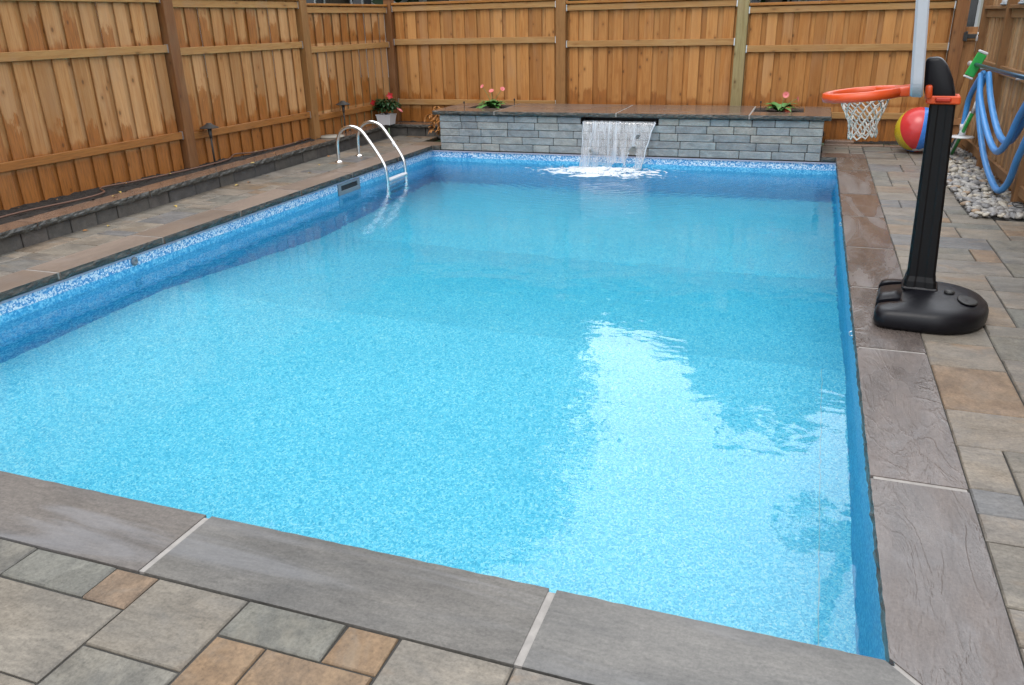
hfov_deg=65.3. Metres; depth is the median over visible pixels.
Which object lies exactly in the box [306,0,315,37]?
window
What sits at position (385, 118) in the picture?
flower pot
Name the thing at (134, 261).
return fitting
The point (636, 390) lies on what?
water
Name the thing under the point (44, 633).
patio paving
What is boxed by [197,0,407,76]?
house
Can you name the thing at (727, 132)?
waterfall wall
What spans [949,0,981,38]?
window
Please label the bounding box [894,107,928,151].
beach ball
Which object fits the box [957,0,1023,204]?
slatted fence
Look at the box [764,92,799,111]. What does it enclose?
gerbera plant
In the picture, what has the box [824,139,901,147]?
border stone
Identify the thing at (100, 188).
drip hose
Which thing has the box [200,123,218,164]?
path light
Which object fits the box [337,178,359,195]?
skimmer
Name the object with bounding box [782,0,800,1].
window
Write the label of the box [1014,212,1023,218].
river stone
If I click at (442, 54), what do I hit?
wooden fence
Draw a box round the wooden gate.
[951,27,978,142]
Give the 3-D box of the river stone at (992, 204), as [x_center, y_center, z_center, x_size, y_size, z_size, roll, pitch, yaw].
[4.309,-1.226,7.132,0.078,0.054,0.078,-11,24,-22]
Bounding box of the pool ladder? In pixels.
[335,120,407,181]
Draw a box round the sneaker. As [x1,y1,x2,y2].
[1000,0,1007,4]
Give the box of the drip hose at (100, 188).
[0,137,310,217]
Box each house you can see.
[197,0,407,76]
[419,0,983,56]
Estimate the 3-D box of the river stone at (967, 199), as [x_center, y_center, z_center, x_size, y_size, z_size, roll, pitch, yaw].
[4.188,-1.296,7.312,0.076,0.053,0.146,2,30,-39]
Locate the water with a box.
[0,160,882,659]
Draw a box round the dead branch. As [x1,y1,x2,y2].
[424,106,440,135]
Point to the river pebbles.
(962, 163)
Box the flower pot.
[370,92,402,124]
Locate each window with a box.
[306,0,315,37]
[350,0,365,41]
[750,0,761,2]
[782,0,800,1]
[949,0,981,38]
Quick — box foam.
[525,165,685,178]
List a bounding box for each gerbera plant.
[476,84,505,107]
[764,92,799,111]
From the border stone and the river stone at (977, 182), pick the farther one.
the border stone
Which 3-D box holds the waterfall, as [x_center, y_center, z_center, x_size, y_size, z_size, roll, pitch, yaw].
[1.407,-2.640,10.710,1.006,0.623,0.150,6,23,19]
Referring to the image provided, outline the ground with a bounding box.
[208,77,965,148]
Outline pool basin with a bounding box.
[0,150,885,660]
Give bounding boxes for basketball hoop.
[822,0,988,334]
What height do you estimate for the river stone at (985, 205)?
0.056 m
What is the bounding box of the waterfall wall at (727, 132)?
[432,103,831,161]
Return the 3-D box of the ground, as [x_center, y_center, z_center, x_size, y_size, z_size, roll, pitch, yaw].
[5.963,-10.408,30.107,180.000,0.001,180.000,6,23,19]
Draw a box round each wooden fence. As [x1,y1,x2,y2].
[0,0,390,209]
[383,0,970,144]
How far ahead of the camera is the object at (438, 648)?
2.49 m
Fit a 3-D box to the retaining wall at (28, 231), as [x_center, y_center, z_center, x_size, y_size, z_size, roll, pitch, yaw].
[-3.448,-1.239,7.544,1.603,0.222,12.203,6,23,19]
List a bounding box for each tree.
[325,0,354,90]
[371,0,448,3]
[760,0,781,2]
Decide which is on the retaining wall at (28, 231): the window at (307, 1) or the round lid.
the round lid
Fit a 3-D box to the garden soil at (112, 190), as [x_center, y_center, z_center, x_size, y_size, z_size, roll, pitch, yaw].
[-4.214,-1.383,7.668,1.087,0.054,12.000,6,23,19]
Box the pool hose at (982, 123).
[952,70,1023,193]
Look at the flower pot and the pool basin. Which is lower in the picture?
the pool basin
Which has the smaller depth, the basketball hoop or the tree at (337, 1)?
the basketball hoop
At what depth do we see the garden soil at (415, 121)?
13.10 m
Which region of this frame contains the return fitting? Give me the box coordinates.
[131,257,137,265]
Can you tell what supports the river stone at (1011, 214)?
on the gravel bed at (996, 218)
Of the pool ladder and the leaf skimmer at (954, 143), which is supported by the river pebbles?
the leaf skimmer at (954, 143)
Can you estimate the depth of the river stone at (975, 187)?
7.82 m
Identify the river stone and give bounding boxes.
[962,197,975,202]
[970,180,980,185]
[970,186,980,189]
[974,211,984,215]
[981,187,989,191]
[981,203,990,208]
[987,207,998,216]
[989,202,999,206]
[1008,212,1015,218]
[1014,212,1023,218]
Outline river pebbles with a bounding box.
[947,147,995,180]
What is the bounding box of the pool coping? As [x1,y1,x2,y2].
[0,141,1023,684]
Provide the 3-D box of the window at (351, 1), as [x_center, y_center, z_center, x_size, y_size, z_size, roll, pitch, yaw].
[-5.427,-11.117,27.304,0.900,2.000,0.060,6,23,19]
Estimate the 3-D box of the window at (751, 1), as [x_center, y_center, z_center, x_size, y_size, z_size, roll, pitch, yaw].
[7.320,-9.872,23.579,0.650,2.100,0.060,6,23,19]
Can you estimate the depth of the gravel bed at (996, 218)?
6.85 m
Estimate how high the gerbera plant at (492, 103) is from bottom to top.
0.360 m
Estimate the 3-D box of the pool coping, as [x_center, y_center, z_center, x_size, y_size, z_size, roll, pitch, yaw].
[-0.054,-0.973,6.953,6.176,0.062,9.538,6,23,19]
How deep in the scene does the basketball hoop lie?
4.46 m
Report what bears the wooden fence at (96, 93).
on the garden soil at (112, 190)
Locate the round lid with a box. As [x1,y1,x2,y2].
[320,134,343,138]
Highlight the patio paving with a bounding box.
[0,135,1023,684]
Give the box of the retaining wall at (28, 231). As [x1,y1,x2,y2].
[0,122,440,254]
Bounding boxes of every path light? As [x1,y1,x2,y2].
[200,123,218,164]
[335,101,349,132]
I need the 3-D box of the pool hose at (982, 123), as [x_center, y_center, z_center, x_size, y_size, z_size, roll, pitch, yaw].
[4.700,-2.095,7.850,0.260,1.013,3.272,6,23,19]
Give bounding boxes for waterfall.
[579,122,655,169]
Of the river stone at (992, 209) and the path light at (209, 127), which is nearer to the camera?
the river stone at (992, 209)
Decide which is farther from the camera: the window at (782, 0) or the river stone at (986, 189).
the window at (782, 0)
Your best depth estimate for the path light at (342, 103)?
11.58 m
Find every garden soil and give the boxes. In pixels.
[0,129,350,224]
[398,120,439,122]
[854,141,897,144]
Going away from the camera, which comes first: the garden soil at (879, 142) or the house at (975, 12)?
the garden soil at (879, 142)
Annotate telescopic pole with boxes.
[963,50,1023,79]
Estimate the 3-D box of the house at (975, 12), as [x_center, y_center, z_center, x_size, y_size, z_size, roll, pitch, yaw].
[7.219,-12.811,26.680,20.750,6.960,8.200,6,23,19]
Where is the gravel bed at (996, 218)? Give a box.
[946,183,1023,221]
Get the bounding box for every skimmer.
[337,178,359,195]
[950,103,975,154]

